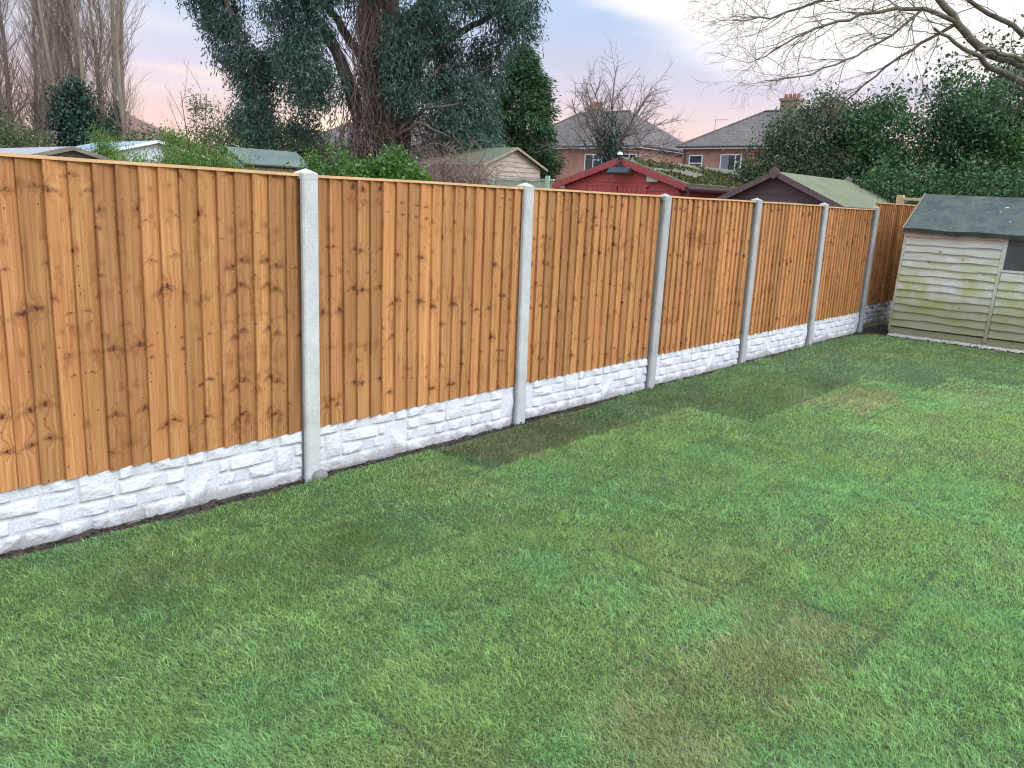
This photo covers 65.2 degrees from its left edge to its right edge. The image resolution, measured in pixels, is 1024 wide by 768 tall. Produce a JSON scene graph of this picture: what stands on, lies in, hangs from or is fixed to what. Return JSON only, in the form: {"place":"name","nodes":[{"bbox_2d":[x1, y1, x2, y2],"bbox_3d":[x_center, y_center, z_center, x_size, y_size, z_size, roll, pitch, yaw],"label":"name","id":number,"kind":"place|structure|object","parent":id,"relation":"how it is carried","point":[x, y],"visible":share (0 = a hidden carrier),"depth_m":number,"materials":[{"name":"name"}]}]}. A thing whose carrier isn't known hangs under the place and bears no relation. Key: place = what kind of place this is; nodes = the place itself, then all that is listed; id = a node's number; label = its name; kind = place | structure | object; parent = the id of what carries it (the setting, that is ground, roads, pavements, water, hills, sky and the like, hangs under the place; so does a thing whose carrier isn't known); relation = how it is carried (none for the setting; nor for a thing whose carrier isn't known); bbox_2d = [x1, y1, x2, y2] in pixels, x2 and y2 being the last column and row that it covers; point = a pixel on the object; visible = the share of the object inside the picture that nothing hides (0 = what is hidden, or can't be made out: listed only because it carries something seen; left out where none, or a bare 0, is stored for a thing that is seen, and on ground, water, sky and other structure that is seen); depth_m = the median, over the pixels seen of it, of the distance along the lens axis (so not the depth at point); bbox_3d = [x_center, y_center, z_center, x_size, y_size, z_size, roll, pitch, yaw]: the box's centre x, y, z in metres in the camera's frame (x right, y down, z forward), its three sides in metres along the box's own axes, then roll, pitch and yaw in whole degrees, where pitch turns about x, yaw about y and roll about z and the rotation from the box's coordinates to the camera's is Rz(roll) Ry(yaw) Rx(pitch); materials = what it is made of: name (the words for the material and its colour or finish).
{"place":"outdoors","nodes":[
{"label":"outdoors","id":0,"kind":"place"},
{"bbox_2d":[51,109,191,146],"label":"red roof house","id":1,"kind":"structure","parent":0,"point":[143,125],"depth_m":68.95,"materials":[{"name":"brown brick"}]},
{"bbox_2d":[0,323,901,560],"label":"soil","id":2,"kind":"structure","parent":0,"point":[881,328],"depth_m":4.72,"materials":[{"name":"brown soil"}]},
{"bbox_2d":[0,430,301,554],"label":"gravel board","id":3,"kind":"object","parent":2,"relation":"on","point":[45,514],"visible":0.95,"depth_m":4.15,"materials":[{"name":"concrete"}]},
{"bbox_2d":[0,152,301,492],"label":"timber fence","id":4,"kind":"object","parent":3,"relation":"on","point":[149,312],"visible":1,"depth_m":3.96,"materials":[{"name":"brown wood"}]},
{"bbox_2d":[293,168,327,481],"bbox_3d":[-1.180,-0.179,4.739,0.164,2.122,0.129,14,17,40],"label":"fence post","id":5,"kind":"object","parent":2,"relation":"on","point":[310,376],"visible":0.83,"depth_m":4.68,"materials":[{"name":"concrete"}]},
{"bbox_2d":[320,386,513,471],"bbox_3d":[-0.611,0.291,5.615,0.066,0.325,1.835,14,16,40],"label":"gravel board","id":6,"kind":"object","parent":2,"relation":"on","point":[357,442],"visible":0.91,"depth_m":5.50,"materials":[{"name":"concrete"}]},
{"bbox_2d":[318,175,523,427],"bbox_3d":[-0.569,-0.594,5.404,0.074,1.504,1.835,14,17,40],"label":"timber fence","id":7,"kind":"object","parent":6,"relation":"on","point":[418,292],"visible":0.95,"depth_m":5.28,"materials":[{"name":"brown wood"}]},
{"bbox_2d":[512,182,533,423],"bbox_3d":[0.064,-0.459,6.161,0.102,2.122,0.106,13,17,40],"label":"fence post","id":8,"kind":"object","parent":2,"relation":"on","point":[519,385],"visible":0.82,"depth_m":6.09,"materials":[{"name":"concrete"}]},
{"bbox_2d":[525,358,647,418],"bbox_3d":[0.667,0.020,7.021,0.066,0.325,1.835,14,16,40],"label":"gravel board","id":9,"kind":"object","parent":2,"relation":"on","point":[545,396],"visible":0.89,"depth_m":6.95,"materials":[{"name":"concrete"}]},
{"bbox_2d":[527,188,662,382],"bbox_3d":[0.710,-0.865,6.811,0.074,1.504,1.835,14,17,40],"label":"timber fence","id":10,"kind":"object","parent":9,"relation":"on","point":[593,257],"visible":0.99,"depth_m":6.71,"materials":[{"name":"brown wood"}]},
{"bbox_2d":[645,194,671,389],"bbox_3d":[1.351,-0.714,7.571,0.102,2.122,0.106,14,17,40],"label":"fence post","id":11,"kind":"object","parent":2,"relation":"on","point":[662,246],"visible":0.72,"depth_m":7.49,"materials":[{"name":"concrete"}]},
{"bbox_2d":[655,338,739,384],"bbox_3d":[1.951,-0.252,8.433,0.066,0.325,1.835,14,16,40],"label":"gravel board","id":12,"kind":"object","parent":2,"relation":"on","point":[683,363],"visible":0.92,"depth_m":8.38,"materials":[{"name":"concrete"}]},
{"bbox_2d":[658,196,755,353],"bbox_3d":[1.993,-1.137,8.223,0.074,1.504,1.835,14,17,40],"label":"timber fence","id":13,"kind":"object","parent":12,"relation":"on","point":[706,268],"visible":0.96,"depth_m":8.15,"materials":[{"name":"brown wood"}]},
{"bbox_2d":[737,198,762,362],"bbox_3d":[2.633,-1.002,8.978,0.102,2.122,0.106,14,18,40],"label":"fence post","id":14,"kind":"object","parent":2,"relation":"on","point":[751,266],"visible":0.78,"depth_m":8.90,"materials":[{"name":"concrete"}]},
{"bbox_2d":[745,323,806,360],"bbox_3d":[3.249,-0.527,9.862,0.066,0.325,1.835,14,16,40],"label":"gravel board","id":15,"kind":"object","parent":2,"relation":"on","point":[766,343],"visible":0.94,"depth_m":9.83,"materials":[{"name":"concrete"}]},
{"bbox_2d":[748,202,824,334],"bbox_3d":[3.292,-1.412,9.652,0.074,1.504,1.835,14,17,40],"label":"timber fence","id":16,"kind":"object","parent":15,"relation":"on","point":[785,260],"visible":0.96,"depth_m":9.59,"materials":[{"name":"brown wood"}]},
{"bbox_2d":[805,203,828,345],"bbox_3d":[3.935,-1.277,10.419,0.102,2.122,0.106,13,17,40],"label":"fence post","id":17,"kind":"object","parent":2,"relation":"on","point":[816,283],"visible":0.66,"depth_m":10.35,"materials":[{"name":"concrete"}]},
{"bbox_2d":[812,312,858,342],"bbox_3d":[4.543,-0.801,11.285,0.066,0.325,1.835,14,16,40],"label":"gravel board","id":18,"kind":"object","parent":2,"relation":"on","point":[834,327],"visible":0.83,"depth_m":11.27,"materials":[{"name":"concrete"}]},
{"bbox_2d":[815,206,874,320],"bbox_3d":[4.585,-1.677,11.077,0.074,1.491,1.834,14,17,40],"label":"timber fence","id":19,"kind":"object","parent":18,"relation":"on","point":[847,237],"visible":0.92,"depth_m":11.02,"materials":[{"name":"brown wood"}]},
{"bbox_2d":[856,206,879,331],"bbox_3d":[5.222,-1.549,11.827,0.102,2.122,0.106,14,18,40],"label":"fence post","id":20,"kind":"object","parent":2,"relation":"on","point":[871,245],"visible":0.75,"depth_m":11.75,"materials":[{"name":"concrete"}]},
{"bbox_2d":[863,300,892,324],"bbox_3d":[5.830,-1.149,12.679,0.066,0.325,1.835,14,16,40],"label":"gravel board","id":21,"kind":"object","parent":20,"relation":"attached to","point":[877,312],"visible":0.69,"depth_m":12.55,"materials":[{"name":"concrete"}]},
{"bbox_2d":[866,202,915,304],"bbox_3d":[5.872,-2.038,12.468,0.074,1.509,1.834,14,17,40],"label":"timber fence","id":22,"kind":"object","parent":21,"relation":"on","point":[892,220],"visible":0.79,"depth_m":12.34,"materials":[{"name":"brown wood"}]},
{"bbox_2d":[0,334,1023,767],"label":"lawn","id":23,"kind":"structure","parent":0,"point":[744,580],"depth_m":3.40,"materials":[{"name":"green plant"}]},
{"bbox_2d":[0,0,1023,179],"label":"sky","id":24,"kind":"structure","parent":0,"point":[646,33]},
{"bbox_2d":[517,102,682,191],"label":"brick house","id":25,"kind":"structure","parent":0,"point":[580,160],"depth_m":59.69,"materials":[{"name":"grey tile"}]},
{"bbox_2d":[584,154,604,169],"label":"window","id":26,"kind":"structure","parent":25,"relation":"in","point":[590,159],"depth_m":58.83,"materials":[{"name":"white plastic"}]},
{"bbox_2d":[622,154,636,157],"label":"window","id":27,"kind":"structure","parent":25,"relation":"in","point":[629,155],"depth_m":56.55,"materials":[{"name":"white plastic"}]},
{"bbox_2d":[676,93,909,189],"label":"brick house","id":28,"kind":"structure","parent":0,"point":[707,151],"depth_m":54.68,"materials":[{"name":"grey tile"}]},
{"bbox_2d":[688,155,702,165],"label":"window","id":29,"kind":"structure","parent":28,"relation":"in","point":[693,159],"depth_m":55.63,"materials":[{"name":"white plastic"}]},
{"bbox_2d":[719,154,741,170],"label":"window","id":30,"kind":"structure","parent":28,"relation":"in","point":[725,159],"depth_m":54.01,"materials":[{"name":"white plastic"}]},
{"bbox_2d":[863,320,1023,353],"bbox_3d":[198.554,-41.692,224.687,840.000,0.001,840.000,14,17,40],"label":"ground","id":31,"kind":"structure","parent":0,"point":[886,322],"depth_m":13.11,"materials":[{"name":"brown soil"}]},
{"bbox_2d":[0,99,66,147],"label":"loose shrub","id":32,"kind":"object","parent":31,"relation":"on","point":[27,138],"visible":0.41,"depth_m":41.97,"materials":[{"name":"green plant"}]},
{"bbox_2d":[0,0,94,146],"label":"poplar tree","id":33,"kind":"object","parent":31,"relation":"on","point":[7,97],"visible":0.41,"depth_m":45.26,"materials":[{"name":"brown plant"}]},
{"bbox_2d":[0,146,116,160],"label":"worn shed","id":34,"kind":"structure","parent":31,"relation":"on","point":[72,151],"depth_m":11.76,"materials":[{"name":"grey fabric"}]},
{"bbox_2d":[0,0,151,146],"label":"poplar tree","id":35,"kind":"object","parent":31,"relation":"on","point":[74,108],"visible":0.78,"depth_m":43.52,"materials":[{"name":"brown plant"}]},
{"bbox_2d":[80,115,134,161],"bbox_3d":[-7.378,-3.323,14.273,1.346,2.850,1.457,14,17,40],"label":"cypress bush","id":36,"kind":"object","parent":31,"relation":"on","point":[106,146],"visible":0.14,"depth_m":14.07,"materials":[{"name":"green plant"}]},
{"bbox_2d":[90,137,166,163],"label":"cypress bush","id":37,"kind":"object","parent":31,"relation":"on","point":[123,158],"visible":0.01,"depth_m":9.74,"materials":[{"name":"green plant"}]},
{"bbox_2d":[75,140,207,163],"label":"pale outbuilding","id":38,"kind":"structure","parent":31,"relation":"on","point":[139,145],"depth_m":17.57,"materials":[{"name":"white plastic"}]},
{"bbox_2d":[80,120,207,150],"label":"loose shrub","id":39,"kind":"object","parent":31,"relation":"on","point":[145,137],"visible":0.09,"depth_m":40.33,"materials":[{"name":"green plant"}]},
{"bbox_2d":[147,117,198,163],"bbox_3d":[-5.871,-3.279,14.191,1.294,2.914,1.201,14,17,40],"label":"cypress bush","id":40,"kind":"object","parent":31,"relation":"on","point":[169,139],"visible":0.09,"depth_m":13.97,"materials":[{"name":"green plant"}]},
{"bbox_2d":[162,60,239,153],"bbox_3d":[-11.091,-8.811,29.530,2.938,6.361,3.164,14,17,40],"label":"loose shrub","id":41,"kind":"object","parent":31,"relation":"on","point":[195,109],"visible":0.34,"depth_m":29.23,"materials":[{"name":"green plant"}]},
{"bbox_2d":[144,129,266,173],"bbox_3d":[-3.896,-2.026,10.239,2.198,2.431,1.420,2,13,-1],"label":"cypress bush","id":42,"kind":"object","parent":31,"relation":"on","point":[191,159],"visible":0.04,"depth_m":9.97,"materials":[{"name":"green plant"}]},
{"bbox_2d":[214,146,307,175],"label":"green roof shed","id":43,"kind":"structure","parent":31,"relation":"on","point":[270,160],"depth_m":16.08,"materials":[{"name":"fabric"}]},
{"bbox_2d":[196,105,346,169],"bbox_3d":[-8.524,-7.707,28.657,5.471,4.826,2.992,-1,14,-16],"label":"loose shrub","id":44,"kind":"object","parent":31,"relation":"on","point":[228,141],"visible":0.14,"depth_m":28.07,"materials":[{"name":"green plant"}]},
{"bbox_2d":[277,136,358,176],"bbox_3d":[-2.772,-2.396,11.891,1.577,2.491,1.458,14,17,40],"label":"garden bush","id":45,"kind":"object","parent":31,"relation":"on","point":[313,166],"visible":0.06,"depth_m":11.65,"materials":[{"name":"green plant"}]},
{"bbox_2d":[298,138,362,173],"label":"loose shrub","id":46,"kind":"object","parent":31,"relation":"on","point":[323,156],"visible":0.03,"depth_m":27.96,"materials":[{"name":"green plant"}]},
{"bbox_2d":[164,0,552,175],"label":"eucalyptus","id":47,"kind":"object","parent":31,"relation":"on","point":[391,77],"visible":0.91,"depth_m":21.13,"materials":[{"name":"green plant"}]},
{"bbox_2d":[286,114,447,170],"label":"bungalow","id":48,"kind":"object","parent":31,"relation":"on","point":[346,136],"visible":0.14,"depth_m":47.36,"materials":[{"name":"brown brick"}]},
{"bbox_2d":[337,137,435,183],"bbox_3d":[-1.796,-2.182,11.241,1.446,2.453,1.265,14,17,40],"label":"ivy bush","id":49,"kind":"object","parent":31,"relation":"on","point":[388,166],"visible":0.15,"depth_m":10.88,"materials":[{"name":"green plant"}]},
{"bbox_2d":[389,121,527,186],"bbox_3d":[-0.951,-3.178,13.865,2.686,2.543,2.915,2,13,-3],"label":"bramble thicket","id":50,"kind":"object","parent":31,"relation":"on","point":[448,175],"visible":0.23,"depth_m":13.56,"materials":[{"name":"plant"}]},
{"bbox_2d":[410,147,547,180],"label":"clapboard shed","id":51,"kind":"structure","parent":31,"relation":"on","point":[531,167],"depth_m":21.00,"materials":[{"name":"wood"}]},
{"bbox_2d":[464,175,554,190],"bbox_3d":[-0.204,-3.984,19.723,3.000,2.260,0.130,14,17,40],"label":"old fence","id":52,"kind":"object","parent":31,"relation":"on","point":[546,182],"visible":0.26,"depth_m":19.11,"materials":[{"name":"wood"}]},
{"bbox_2d":[485,41,568,188],"bbox_3d":[0.279,-9.123,30.236,3.846,7.568,3.770,14,17,40],"label":"cypress tree","id":53,"kind":"object","parent":31,"relation":"on","point":[536,111],"visible":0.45,"depth_m":29.43,"materials":[{"name":"green plant"}]},
{"bbox_2d":[528,33,697,165],"bbox_3d":[3.487,-8.358,28.217,5.078,7.263,5.509,14,17,40],"label":"bare tree","id":54,"kind":"object","parent":31,"relation":"on","point":[610,144],"visible":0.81,"depth_m":27.66,"materials":[{"name":"brown plant"}]},
{"bbox_2d":[552,152,747,197],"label":"red shed","id":55,"kind":"structure","parent":31,"relation":"on","point":[631,175],"depth_m":17.02,"materials":[{"name":"wood"}]},
{"bbox_2d":[588,186,646,193],"bbox_3d":[2.208,-3.264,17.390,1.502,2.010,0.031,14,17,40],"label":"double door","id":56,"kind":"structure","parent":55,"relation":"in","point":[621,189],"depth_m":17.10,"materials":[{"name":"red wood"}]},
{"bbox_2d":[722,79,871,189],"bbox_3d":[6.447,-4.627,18.452,3.042,4.650,2.377,0,13,-11],"label":"evergreen tree","id":57,"kind":"object","parent":31,"relation":"on","point":[787,163],"visible":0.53,"depth_m":18.08,"materials":[{"name":"green plant"}]},
{"bbox_2d":[715,166,892,209],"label":"brown shed","id":58,"kind":"structure","parent":31,"relation":"on","point":[774,184],"depth_m":13.46,"materials":[{"name":"brown wood"}]},
{"bbox_2d":[763,200,797,204],"bbox_3d":[4.355,-2.193,13.603,0.800,1.810,0.029,14,17,40],"label":"door","id":59,"kind":"structure","parent":58,"relation":"in","point":[763,200],"depth_m":13.30,"materials":[{"name":"brown wood"}]},
{"bbox_2d":[681,0,1023,148],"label":"overhanging tree","id":60,"kind":"object","parent":31,"relation":"on","point":[1014,59],"visible":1,"depth_m":10.00,"materials":[{"name":"brown plant"}]},
{"bbox_2d":[799,83,956,201],"bbox_3d":[8.305,-4.500,18.273,3.409,4.636,2.692,9,15,27],"label":"evergreen tree","id":61,"kind":"object","parent":31,"relation":"on","point":[870,131],"visible":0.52,"depth_m":17.74,"materials":[{"name":"green plant"}]},
{"bbox_2d":[896,195,920,208],"bbox_3d":[7.871,-1.797,12.265,4.000,2.035,0.100,14,17,40],"label":"end fence","id":62,"kind":"object","parent":31,"relation":"on","point":[900,199],"visible":0.13,"depth_m":13.24,"materials":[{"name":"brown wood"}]},
{"bbox_2d":[846,140,1023,203],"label":"hedge","id":63,"kind":"object","parent":31,"relation":"on","point":[1009,187],"visible":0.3,"depth_m":15.06,"materials":[{"name":"green plant"}]},
{"bbox_2d":[887,333,1023,353],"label":"gravel","id":64,"kind":"structure","parent":31,"relation":"on","point":[957,343],"depth_m":11.04,"materials":[{"name":"grey gravel"}]},
{"bbox_2d":[888,193,1023,350],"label":"garden shed","id":65,"kind":"structure","parent":31,"relation":"on","point":[960,276],"depth_m":11.06,"materials":[{"name":"wood"}]},
{"bbox_2d":[998,238,1023,273],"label":"window","id":66,"kind":"structure","parent":65,"relation":"in","point":[1012,255],"depth_m":10.60,"materials":[{"name":"grey glass"}]},
{"bbox_2d":[901,38,1023,195],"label":"evergreen tree","id":67,"kind":"object","parent":31,"relation":"on","point":[963,132],"visible":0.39,"depth_m":17.46,"materials":[{"name":"green plant"}]},
{"bbox_2d":[984,113,1023,186],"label":"evergreen tree","id":68,"kind":"object","parent":31,"relation":"on","point":[1013,162],"visible":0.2,"depth_m":16.42,"materials":[{"name":"green plant"}]}
]}

